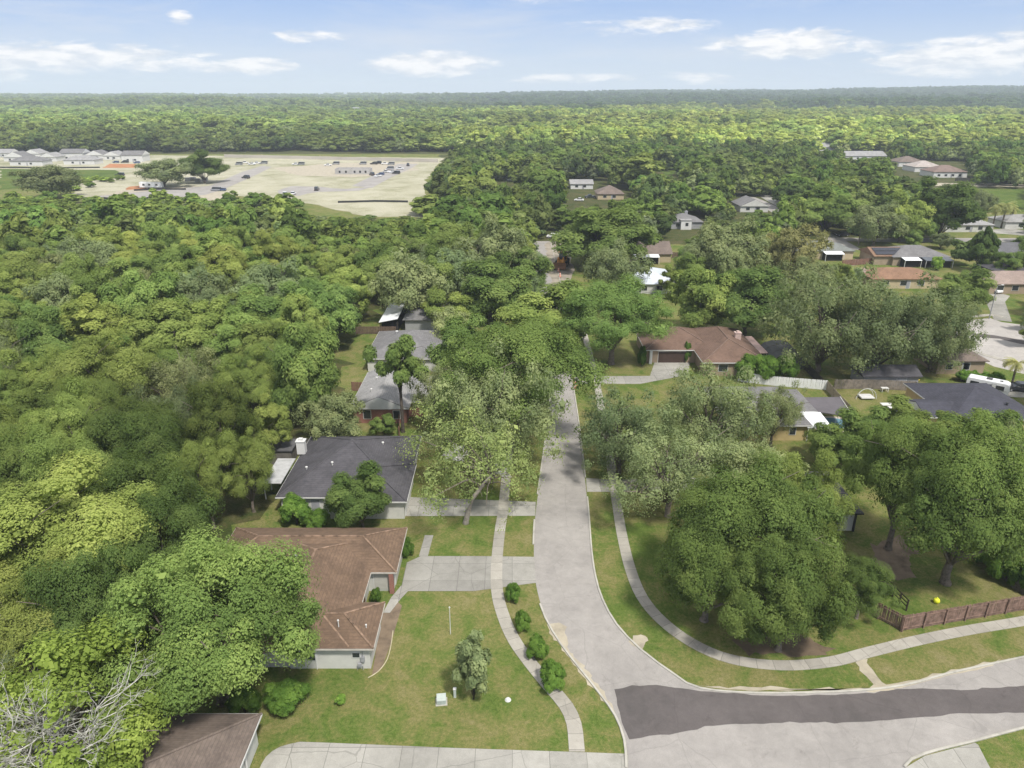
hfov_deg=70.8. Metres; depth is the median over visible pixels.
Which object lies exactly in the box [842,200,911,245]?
grey tree
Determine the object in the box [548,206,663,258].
street tree
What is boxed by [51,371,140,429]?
wood tree
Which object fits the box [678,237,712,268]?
neighbourhood tree
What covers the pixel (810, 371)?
side fence
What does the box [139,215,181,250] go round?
wood tree
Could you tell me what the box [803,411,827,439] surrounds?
white awning
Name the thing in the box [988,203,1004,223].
palm tree
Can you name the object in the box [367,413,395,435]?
garden bush
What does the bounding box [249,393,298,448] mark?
wood edge tree
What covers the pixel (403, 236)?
wood tree
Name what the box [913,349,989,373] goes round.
court house
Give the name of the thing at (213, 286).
wood tree
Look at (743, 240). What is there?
garden oak
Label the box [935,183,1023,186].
lane
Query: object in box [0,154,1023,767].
ground
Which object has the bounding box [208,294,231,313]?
wood tree
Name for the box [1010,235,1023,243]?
round tree
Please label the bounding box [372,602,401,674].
bare strip
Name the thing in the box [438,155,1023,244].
neighbourhood floor
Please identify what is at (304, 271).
wood tree
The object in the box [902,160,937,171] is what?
lane house
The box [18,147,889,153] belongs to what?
forest floor
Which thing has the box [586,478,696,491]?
driveway
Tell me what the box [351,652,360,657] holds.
window
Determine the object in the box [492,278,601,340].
street tree
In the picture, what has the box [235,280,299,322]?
wood tree
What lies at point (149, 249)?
wood tree
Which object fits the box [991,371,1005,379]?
hedge bush
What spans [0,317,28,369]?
wood tree
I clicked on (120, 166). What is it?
clay berm
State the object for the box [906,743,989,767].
driveway
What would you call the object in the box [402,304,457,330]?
grey house
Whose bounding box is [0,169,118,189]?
grass strip
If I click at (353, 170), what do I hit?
unfinished house
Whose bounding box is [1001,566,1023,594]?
privacy fence
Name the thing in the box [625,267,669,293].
metal roof house
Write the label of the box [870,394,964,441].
garden tree
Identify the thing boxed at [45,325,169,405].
wood tree
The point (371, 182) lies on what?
site street
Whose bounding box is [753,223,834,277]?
bare oak
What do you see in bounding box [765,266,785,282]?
neighbourhood tree
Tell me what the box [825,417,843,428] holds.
swimming pool
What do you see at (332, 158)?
boundary wall
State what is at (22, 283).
wood tree
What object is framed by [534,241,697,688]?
street
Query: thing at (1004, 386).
camper trailer
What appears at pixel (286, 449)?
garden shed
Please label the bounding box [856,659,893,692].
sand path
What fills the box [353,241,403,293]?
wood tree
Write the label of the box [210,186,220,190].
site van
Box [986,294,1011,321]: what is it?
driveway
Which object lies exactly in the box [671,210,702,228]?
grey cottage
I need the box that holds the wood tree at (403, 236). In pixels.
[401,234,424,245]
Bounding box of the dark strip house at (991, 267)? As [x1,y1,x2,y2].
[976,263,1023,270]
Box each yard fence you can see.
[351,382,361,390]
[355,326,395,333]
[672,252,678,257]
[842,258,872,264]
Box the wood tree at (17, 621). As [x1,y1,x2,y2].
[0,546,92,681]
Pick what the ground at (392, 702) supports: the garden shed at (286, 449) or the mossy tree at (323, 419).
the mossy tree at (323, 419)
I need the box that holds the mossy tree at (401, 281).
[366,245,456,313]
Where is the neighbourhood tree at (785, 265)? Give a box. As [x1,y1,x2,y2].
[775,255,841,297]
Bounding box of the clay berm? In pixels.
[103,164,134,167]
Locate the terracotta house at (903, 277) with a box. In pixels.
[854,267,941,288]
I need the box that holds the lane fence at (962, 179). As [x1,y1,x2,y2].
[955,177,1006,181]
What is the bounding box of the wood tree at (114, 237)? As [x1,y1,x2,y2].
[75,224,136,277]
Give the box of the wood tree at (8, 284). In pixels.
[0,266,33,297]
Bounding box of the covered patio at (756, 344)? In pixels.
[745,336,767,356]
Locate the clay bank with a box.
[126,186,146,189]
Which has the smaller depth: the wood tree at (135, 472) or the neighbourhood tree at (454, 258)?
the wood tree at (135, 472)
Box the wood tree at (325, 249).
[320,244,359,267]
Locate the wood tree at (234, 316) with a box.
[199,304,267,367]
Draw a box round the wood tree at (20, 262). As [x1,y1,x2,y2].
[0,249,55,282]
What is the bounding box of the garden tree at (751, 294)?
[697,264,794,335]
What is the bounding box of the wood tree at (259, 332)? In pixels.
[231,320,286,364]
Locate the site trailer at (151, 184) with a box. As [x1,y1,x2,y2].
[139,182,163,188]
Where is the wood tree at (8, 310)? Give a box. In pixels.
[0,298,20,348]
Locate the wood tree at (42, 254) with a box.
[41,250,55,263]
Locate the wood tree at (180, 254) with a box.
[148,243,196,274]
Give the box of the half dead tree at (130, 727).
[0,603,174,767]
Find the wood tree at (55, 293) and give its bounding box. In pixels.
[21,271,82,308]
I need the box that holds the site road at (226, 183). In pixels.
[100,166,270,197]
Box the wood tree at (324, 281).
[305,275,334,293]
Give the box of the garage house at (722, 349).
[636,326,761,375]
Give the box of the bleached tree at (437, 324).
[430,305,477,338]
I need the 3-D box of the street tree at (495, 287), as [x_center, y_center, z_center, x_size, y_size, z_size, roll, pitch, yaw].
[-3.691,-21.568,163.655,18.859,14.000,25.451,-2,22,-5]
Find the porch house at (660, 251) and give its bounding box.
[630,241,672,263]
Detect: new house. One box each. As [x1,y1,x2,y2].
[0,149,17,156]
[3,151,34,160]
[9,156,52,165]
[26,148,49,155]
[39,152,65,160]
[58,149,90,157]
[63,155,102,164]
[85,149,107,158]
[102,150,121,159]
[120,151,149,161]
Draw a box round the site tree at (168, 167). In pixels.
[132,158,193,186]
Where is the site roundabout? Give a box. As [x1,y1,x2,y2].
[278,186,368,195]
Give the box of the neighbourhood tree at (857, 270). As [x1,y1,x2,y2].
[841,267,866,283]
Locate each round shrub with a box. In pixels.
[505,582,520,603]
[514,609,531,632]
[525,632,550,658]
[539,657,566,693]
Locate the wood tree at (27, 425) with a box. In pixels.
[14,408,71,437]
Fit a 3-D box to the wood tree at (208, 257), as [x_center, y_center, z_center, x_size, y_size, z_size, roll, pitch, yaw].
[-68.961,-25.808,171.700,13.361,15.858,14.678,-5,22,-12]
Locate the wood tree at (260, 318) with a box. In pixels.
[226,310,284,367]
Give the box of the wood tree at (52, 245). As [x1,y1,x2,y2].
[43,241,60,251]
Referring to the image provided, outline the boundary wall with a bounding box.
[224,154,437,161]
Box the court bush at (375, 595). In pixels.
[370,587,381,601]
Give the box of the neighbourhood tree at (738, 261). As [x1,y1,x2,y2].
[706,239,754,281]
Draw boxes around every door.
[310,499,320,509]
[395,554,402,584]
[405,490,410,514]
[657,351,685,362]
[896,377,906,387]
[905,280,910,288]
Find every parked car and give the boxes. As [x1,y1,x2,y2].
[835,231,849,235]
[1010,381,1023,391]
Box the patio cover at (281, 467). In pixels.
[264,458,295,498]
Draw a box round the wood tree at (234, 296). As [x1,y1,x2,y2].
[227,289,262,311]
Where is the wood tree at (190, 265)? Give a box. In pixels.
[162,258,206,294]
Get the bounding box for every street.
[353,164,416,187]
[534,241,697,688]
[599,658,1023,767]
[966,318,1023,373]
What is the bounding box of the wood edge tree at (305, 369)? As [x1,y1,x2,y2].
[268,319,340,418]
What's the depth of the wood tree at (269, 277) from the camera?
149.23 m
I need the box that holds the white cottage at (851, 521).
[805,471,863,531]
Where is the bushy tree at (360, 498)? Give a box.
[323,459,391,527]
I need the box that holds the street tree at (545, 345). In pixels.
[436,311,616,437]
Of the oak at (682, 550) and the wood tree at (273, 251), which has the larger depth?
the wood tree at (273, 251)
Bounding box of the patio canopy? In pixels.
[805,396,847,414]
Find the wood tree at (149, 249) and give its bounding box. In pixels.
[136,240,171,259]
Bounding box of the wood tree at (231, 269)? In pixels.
[204,250,248,289]
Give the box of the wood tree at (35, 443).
[13,421,115,524]
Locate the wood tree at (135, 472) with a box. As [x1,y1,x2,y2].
[71,445,203,543]
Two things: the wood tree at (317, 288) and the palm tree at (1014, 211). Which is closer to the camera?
the wood tree at (317, 288)
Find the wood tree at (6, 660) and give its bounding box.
[0,647,32,681]
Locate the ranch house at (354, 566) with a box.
[221,527,407,668]
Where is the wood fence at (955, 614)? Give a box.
[846,596,1023,631]
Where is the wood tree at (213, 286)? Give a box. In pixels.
[201,281,224,294]
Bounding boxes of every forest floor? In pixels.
[0,220,456,767]
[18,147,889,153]
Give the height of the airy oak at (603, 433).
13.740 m
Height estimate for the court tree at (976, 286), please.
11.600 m
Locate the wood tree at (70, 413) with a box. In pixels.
[13,375,104,451]
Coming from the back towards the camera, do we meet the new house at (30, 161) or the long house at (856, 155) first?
the long house at (856, 155)
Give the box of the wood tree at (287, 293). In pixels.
[274,286,299,298]
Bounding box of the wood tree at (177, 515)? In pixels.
[99,463,225,575]
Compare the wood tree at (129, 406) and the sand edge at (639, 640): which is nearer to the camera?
the sand edge at (639, 640)
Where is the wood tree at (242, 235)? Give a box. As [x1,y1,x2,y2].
[225,225,251,249]
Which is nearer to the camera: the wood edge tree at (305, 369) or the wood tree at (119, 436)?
the wood tree at (119, 436)
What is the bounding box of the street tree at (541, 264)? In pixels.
[486,245,554,288]
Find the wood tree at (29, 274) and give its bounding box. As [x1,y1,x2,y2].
[20,269,54,286]
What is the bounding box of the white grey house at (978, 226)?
[939,220,994,231]
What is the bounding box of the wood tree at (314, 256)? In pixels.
[306,251,324,274]
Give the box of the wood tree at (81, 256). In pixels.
[61,250,100,267]
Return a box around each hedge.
[223,680,261,712]
[262,678,312,716]
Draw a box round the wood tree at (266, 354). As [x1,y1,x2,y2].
[240,337,287,390]
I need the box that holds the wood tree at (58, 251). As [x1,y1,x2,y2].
[44,249,63,263]
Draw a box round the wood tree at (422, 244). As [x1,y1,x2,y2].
[416,242,440,257]
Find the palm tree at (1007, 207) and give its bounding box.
[998,201,1017,227]
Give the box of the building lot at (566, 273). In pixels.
[544,241,574,284]
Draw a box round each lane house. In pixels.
[731,195,768,211]
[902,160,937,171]
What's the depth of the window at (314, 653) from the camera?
64.25 m
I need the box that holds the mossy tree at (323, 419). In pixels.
[290,388,365,439]
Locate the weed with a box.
[334,693,345,704]
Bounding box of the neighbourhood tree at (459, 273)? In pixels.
[448,263,482,294]
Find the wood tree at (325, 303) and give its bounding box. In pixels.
[283,285,356,336]
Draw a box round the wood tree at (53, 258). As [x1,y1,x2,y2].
[31,252,77,283]
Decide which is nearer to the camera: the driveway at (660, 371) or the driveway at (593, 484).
the driveway at (593, 484)
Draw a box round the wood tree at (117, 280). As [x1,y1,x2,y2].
[111,274,142,283]
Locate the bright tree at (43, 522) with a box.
[0,449,178,602]
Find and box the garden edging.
[368,631,392,677]
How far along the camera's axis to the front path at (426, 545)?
82.33 m
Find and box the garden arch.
[856,388,876,398]
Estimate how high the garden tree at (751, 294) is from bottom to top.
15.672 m
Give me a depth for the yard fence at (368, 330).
154.34 m
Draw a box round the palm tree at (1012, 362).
[1002,357,1023,382]
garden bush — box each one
[277,491,312,524]
[302,507,329,527]
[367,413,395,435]
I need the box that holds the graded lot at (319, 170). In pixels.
[275,162,418,176]
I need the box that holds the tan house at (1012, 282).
[983,271,1023,293]
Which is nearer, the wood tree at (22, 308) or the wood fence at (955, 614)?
the wood fence at (955, 614)
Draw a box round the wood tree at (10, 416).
[0,407,17,423]
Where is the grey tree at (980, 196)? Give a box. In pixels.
[970,189,999,212]
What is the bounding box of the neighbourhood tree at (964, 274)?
[958,270,971,279]
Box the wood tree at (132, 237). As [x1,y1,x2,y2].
[122,230,145,253]
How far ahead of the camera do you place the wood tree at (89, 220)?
197.05 m
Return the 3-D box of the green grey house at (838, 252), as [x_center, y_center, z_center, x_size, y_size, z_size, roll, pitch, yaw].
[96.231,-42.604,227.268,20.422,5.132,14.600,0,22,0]
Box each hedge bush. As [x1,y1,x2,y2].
[955,369,971,380]
[980,371,992,377]
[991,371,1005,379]
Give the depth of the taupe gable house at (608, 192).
349.88 m
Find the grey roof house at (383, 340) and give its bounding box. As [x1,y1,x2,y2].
[364,330,445,370]
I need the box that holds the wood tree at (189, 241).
[177,231,198,248]
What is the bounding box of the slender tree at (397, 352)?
[362,333,430,432]
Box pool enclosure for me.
[761,340,806,369]
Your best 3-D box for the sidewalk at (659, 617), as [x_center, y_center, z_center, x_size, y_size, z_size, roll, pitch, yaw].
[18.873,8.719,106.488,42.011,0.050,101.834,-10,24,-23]
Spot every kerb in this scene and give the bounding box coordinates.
[533,519,534,544]
[537,440,545,493]
[539,603,626,767]
[573,386,585,477]
[587,496,1023,693]
[903,726,1023,767]
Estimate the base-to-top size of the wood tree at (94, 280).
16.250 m
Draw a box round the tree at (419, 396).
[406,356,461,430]
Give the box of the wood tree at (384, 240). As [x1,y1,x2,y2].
[369,238,389,259]
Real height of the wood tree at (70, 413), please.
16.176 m
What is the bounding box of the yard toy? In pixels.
[933,597,939,603]
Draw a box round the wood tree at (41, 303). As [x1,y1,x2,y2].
[29,301,62,317]
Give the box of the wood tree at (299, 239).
[271,228,311,253]
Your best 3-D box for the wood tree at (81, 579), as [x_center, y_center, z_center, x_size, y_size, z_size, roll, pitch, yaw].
[-33.564,19.743,58.905,10.704,15.842,10.452,-10,24,-23]
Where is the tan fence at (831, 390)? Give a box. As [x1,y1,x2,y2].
[826,381,854,410]
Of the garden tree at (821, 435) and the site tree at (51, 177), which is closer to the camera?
the garden tree at (821, 435)
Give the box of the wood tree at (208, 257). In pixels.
[189,242,248,278]
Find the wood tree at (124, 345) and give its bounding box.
[59,333,132,373]
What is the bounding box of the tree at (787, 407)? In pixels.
[741,378,811,446]
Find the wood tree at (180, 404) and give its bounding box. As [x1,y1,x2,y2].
[126,373,203,431]
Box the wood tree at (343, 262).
[323,255,364,277]
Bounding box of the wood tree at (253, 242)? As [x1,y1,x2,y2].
[249,238,280,259]
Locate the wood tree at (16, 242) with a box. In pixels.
[1,233,39,254]
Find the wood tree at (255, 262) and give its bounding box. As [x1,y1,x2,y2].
[246,260,267,281]
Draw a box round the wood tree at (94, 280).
[65,266,134,310]
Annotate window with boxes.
[306,653,316,660]
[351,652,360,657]
[363,410,371,418]
[393,410,400,418]
[718,364,727,371]
[789,427,796,434]
[900,280,906,285]
[945,363,952,369]
[963,363,970,369]
[1011,286,1018,290]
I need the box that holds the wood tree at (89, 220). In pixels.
[73,215,109,246]
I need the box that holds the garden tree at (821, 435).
[802,422,864,470]
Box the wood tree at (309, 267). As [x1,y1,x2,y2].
[271,255,315,269]
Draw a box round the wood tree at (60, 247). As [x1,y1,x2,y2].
[42,241,77,251]
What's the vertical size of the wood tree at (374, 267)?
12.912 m
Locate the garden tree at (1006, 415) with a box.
[937,406,1023,457]
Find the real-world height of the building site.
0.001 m
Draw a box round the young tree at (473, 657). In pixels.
[450,629,491,699]
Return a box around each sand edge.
[547,623,613,710]
[629,635,647,648]
[697,659,999,690]
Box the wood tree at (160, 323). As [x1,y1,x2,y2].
[118,297,202,353]
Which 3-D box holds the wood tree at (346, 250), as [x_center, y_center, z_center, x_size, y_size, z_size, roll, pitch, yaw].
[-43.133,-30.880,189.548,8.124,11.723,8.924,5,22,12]
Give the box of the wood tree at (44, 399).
[7,374,127,421]
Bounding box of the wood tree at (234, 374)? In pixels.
[213,342,279,412]
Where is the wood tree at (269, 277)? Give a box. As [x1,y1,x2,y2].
[226,254,321,306]
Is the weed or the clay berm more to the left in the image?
the clay berm
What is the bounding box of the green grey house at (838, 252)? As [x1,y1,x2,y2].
[792,239,855,260]
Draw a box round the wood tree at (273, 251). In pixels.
[252,229,303,265]
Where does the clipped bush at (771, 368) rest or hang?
on the ground at (392, 702)
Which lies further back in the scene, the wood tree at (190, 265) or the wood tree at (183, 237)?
the wood tree at (183, 237)
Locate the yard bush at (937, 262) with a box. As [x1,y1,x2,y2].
[931,256,944,269]
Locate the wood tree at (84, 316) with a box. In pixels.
[54,292,137,339]
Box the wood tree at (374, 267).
[363,252,396,305]
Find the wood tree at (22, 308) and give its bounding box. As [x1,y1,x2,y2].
[0,294,45,319]
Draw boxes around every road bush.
[903,229,923,244]
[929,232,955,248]
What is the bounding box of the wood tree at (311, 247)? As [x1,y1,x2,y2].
[303,244,318,265]
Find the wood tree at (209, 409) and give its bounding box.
[183,378,260,457]
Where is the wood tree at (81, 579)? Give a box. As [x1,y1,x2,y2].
[16,537,162,687]
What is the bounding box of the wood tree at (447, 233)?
[429,221,478,251]
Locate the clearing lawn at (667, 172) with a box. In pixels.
[661,166,675,175]
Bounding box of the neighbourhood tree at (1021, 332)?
[1018,329,1023,337]
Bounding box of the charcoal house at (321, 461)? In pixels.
[275,435,421,518]
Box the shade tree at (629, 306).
[554,272,677,364]
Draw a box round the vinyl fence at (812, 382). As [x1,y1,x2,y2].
[738,374,827,389]
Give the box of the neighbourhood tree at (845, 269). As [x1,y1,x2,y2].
[832,262,856,284]
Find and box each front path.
[383,586,411,612]
[419,535,432,555]
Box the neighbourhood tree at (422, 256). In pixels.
[406,245,427,262]
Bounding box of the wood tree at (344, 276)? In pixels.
[326,266,375,313]
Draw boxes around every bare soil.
[731,633,835,656]
[870,535,918,579]
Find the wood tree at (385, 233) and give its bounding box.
[360,226,408,255]
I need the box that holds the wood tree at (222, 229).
[216,227,252,238]
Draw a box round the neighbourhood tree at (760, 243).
[746,231,770,269]
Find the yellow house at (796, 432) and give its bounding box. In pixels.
[704,387,817,439]
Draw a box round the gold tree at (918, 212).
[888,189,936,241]
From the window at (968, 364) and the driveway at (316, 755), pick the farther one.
the window at (968, 364)
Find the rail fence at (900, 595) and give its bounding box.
[885,581,909,610]
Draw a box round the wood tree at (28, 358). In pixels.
[21,346,66,385]
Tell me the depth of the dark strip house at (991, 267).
199.25 m
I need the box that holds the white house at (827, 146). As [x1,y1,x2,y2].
[820,143,832,150]
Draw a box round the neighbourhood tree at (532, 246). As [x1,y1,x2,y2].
[517,236,536,255]
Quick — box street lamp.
[989,284,1003,318]
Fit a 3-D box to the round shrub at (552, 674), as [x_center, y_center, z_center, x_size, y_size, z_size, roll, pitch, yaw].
[3.632,25.279,62.387,2.488,3.173,2.818,-6,23,-15]
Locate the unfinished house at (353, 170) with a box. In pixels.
[335,167,371,173]
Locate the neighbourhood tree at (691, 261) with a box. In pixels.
[673,251,705,273]
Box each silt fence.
[0,167,99,167]
[134,188,185,190]
[338,200,407,202]
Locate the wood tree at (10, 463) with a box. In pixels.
[0,422,31,492]
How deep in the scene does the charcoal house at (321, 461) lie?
91.24 m
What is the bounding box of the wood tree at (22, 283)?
[8,279,36,316]
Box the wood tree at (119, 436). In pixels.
[84,406,190,473]
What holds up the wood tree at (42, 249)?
on the forest floor at (238, 510)
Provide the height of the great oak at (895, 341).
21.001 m
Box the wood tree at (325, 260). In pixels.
[313,251,343,276]
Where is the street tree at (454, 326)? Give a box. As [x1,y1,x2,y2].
[425,312,508,378]
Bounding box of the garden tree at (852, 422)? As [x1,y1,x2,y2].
[835,405,897,457]
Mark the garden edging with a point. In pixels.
(387, 657)
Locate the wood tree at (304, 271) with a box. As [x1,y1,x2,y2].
[276,252,319,280]
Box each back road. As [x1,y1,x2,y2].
[740,196,859,249]
[839,237,1015,241]
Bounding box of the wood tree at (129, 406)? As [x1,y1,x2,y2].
[106,394,192,446]
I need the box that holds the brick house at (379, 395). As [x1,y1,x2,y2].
[353,369,440,422]
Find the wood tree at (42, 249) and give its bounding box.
[25,246,48,255]
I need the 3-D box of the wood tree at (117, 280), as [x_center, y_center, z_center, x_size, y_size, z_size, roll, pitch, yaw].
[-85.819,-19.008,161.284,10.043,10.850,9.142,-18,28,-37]
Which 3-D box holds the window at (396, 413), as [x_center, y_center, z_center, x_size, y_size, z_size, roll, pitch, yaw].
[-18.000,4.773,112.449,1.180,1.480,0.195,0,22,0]
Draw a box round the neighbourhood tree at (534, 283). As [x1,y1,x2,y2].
[528,274,542,292]
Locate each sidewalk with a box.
[491,421,584,751]
[582,334,1023,669]
[969,349,1023,369]
[973,314,1003,316]
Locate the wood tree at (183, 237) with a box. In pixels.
[175,231,197,240]
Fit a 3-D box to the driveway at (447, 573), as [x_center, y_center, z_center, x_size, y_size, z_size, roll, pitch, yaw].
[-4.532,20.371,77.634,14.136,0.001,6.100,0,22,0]
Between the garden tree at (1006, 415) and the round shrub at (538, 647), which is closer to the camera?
the round shrub at (538, 647)
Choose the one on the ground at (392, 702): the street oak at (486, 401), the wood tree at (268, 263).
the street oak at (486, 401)
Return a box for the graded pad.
[102,186,222,200]
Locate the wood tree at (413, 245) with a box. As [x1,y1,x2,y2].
[391,236,425,255]
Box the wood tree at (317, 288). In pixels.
[297,277,362,333]
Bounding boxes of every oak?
[393,397,571,532]
[414,335,573,474]
[572,383,673,474]
[599,403,748,517]
[653,359,781,463]
[653,482,790,622]
[672,445,849,618]
[681,214,773,276]
[708,435,808,481]
[716,530,860,652]
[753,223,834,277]
[754,261,905,374]
[766,448,862,543]
[813,268,962,375]
[822,550,903,619]
[834,410,967,550]
[877,411,1023,586]
[890,285,989,375]
[990,416,1023,489]
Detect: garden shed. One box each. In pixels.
[269,439,297,463]
[849,364,922,387]
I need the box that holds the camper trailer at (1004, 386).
[966,374,1011,394]
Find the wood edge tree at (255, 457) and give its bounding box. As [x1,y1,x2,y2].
[216,426,276,512]
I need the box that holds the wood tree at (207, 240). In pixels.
[189,228,253,266]
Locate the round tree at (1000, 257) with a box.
[981,250,1023,270]
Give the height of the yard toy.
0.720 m
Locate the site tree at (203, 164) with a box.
[176,148,230,182]
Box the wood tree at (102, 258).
[59,235,117,276]
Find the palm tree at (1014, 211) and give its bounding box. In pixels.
[1008,205,1018,213]
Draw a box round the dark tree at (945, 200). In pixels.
[903,175,987,234]
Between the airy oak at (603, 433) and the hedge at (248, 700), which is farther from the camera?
the airy oak at (603, 433)
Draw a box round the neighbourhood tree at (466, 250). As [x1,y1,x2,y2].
[455,244,480,291]
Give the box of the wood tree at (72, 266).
[54,252,111,295]
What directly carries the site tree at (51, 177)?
on the ground at (392, 702)
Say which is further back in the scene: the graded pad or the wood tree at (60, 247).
the graded pad
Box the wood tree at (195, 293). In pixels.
[157,269,236,332]
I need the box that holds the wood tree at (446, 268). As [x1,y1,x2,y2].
[413,241,458,289]
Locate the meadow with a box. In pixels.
[935,188,1023,211]
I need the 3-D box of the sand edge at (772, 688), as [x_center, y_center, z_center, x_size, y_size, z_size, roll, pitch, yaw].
[30.196,26.167,63.320,29.422,0.001,2.280,-2,22,-6]
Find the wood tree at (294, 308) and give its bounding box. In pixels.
[271,292,329,334]
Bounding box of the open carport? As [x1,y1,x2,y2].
[379,301,406,330]
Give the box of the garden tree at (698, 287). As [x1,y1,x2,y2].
[662,266,738,327]
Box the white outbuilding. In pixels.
[679,219,692,229]
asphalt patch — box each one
[614,685,1023,738]
[972,334,1023,343]
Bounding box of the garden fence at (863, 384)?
[834,379,915,389]
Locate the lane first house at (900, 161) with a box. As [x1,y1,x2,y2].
[891,156,921,166]
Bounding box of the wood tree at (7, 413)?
[0,403,20,491]
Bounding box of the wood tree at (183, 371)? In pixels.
[122,344,223,413]
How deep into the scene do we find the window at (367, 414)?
112.32 m
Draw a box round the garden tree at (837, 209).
[799,182,870,231]
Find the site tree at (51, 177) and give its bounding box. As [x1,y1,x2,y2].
[6,164,86,193]
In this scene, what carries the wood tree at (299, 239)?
on the forest floor at (238, 510)
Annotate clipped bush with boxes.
[733,353,763,380]
[753,354,782,379]
[776,354,799,377]
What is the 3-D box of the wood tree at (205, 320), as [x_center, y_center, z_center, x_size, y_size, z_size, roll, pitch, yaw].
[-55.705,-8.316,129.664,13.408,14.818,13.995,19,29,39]
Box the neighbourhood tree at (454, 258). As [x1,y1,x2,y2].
[435,246,481,297]
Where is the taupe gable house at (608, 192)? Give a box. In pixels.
[594,185,623,199]
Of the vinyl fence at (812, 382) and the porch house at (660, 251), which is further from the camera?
the porch house at (660, 251)
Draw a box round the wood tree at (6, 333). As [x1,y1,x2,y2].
[0,327,11,347]
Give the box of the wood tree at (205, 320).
[172,297,236,370]
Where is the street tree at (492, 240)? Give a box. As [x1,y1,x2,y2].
[450,211,537,268]
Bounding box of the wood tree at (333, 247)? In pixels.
[317,238,347,257]
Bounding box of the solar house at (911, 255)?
[858,245,953,267]
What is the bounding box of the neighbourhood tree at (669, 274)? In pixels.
[658,264,684,288]
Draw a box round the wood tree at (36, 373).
[0,343,79,410]
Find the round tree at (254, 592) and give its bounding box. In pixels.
[87,522,328,721]
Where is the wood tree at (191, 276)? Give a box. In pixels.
[174,260,214,290]
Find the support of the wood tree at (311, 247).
on the forest floor at (238, 510)
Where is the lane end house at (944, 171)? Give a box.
[919,165,966,177]
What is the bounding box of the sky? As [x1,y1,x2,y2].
[0,0,1023,93]
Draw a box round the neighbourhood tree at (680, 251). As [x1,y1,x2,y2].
[673,244,691,265]
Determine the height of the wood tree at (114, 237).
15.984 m
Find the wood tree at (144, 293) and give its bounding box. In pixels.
[96,268,190,319]
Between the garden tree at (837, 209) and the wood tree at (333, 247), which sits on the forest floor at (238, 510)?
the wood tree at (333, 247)
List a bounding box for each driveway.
[260,742,627,767]
[402,556,535,590]
[405,497,535,515]
[575,363,689,383]
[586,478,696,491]
[756,194,778,205]
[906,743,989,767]
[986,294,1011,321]
[993,229,1023,235]
[1007,390,1023,396]
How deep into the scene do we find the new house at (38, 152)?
575.74 m
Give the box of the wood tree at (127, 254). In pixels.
[101,249,136,274]
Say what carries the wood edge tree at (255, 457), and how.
on the forest floor at (238, 510)
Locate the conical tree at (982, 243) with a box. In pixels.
[965,225,1002,271]
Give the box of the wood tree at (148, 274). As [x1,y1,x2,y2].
[137,267,161,292]
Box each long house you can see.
[568,179,593,188]
[844,151,886,159]
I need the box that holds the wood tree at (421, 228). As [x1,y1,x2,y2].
[411,220,437,242]
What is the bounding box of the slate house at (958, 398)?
[903,383,1023,426]
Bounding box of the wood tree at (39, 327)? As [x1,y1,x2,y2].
[12,304,77,362]
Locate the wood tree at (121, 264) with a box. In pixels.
[105,254,153,279]
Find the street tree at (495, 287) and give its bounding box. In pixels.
[455,257,536,318]
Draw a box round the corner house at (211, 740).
[107,712,262,767]
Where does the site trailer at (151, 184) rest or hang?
on the graded pad
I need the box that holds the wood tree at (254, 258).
[241,246,266,263]
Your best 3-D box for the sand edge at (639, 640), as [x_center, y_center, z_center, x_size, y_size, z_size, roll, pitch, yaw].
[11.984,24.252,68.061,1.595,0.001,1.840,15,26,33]
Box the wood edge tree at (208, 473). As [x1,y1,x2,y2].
[167,427,245,528]
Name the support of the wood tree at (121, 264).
on the forest floor at (238, 510)
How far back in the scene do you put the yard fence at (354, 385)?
124.72 m
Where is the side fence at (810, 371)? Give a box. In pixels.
[785,340,823,386]
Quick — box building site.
[0,155,443,216]
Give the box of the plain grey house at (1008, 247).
[973,242,1021,260]
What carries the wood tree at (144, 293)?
on the forest floor at (238, 510)
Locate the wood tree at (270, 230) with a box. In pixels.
[267,227,274,236]
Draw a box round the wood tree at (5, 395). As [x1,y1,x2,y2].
[0,370,35,420]
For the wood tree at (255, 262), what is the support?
on the forest floor at (238, 510)
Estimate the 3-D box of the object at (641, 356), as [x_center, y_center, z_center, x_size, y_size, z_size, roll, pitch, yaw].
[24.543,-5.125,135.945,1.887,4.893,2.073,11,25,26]
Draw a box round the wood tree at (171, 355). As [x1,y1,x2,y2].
[152,346,209,391]
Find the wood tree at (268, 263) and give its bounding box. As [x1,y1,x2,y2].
[243,258,270,271]
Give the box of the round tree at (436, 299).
[420,285,474,320]
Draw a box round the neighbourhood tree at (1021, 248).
[1014,242,1023,262]
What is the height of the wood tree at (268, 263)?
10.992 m
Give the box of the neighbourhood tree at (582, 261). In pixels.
[578,252,589,270]
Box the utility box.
[436,693,446,705]
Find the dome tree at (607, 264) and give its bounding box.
[581,235,654,287]
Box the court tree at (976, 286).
[930,268,997,311]
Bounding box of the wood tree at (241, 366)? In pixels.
[205,354,249,397]
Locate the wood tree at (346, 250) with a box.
[334,244,358,266]
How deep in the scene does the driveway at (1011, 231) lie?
269.16 m
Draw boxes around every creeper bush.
[971,544,992,562]
[981,549,1020,578]
[1006,558,1023,590]

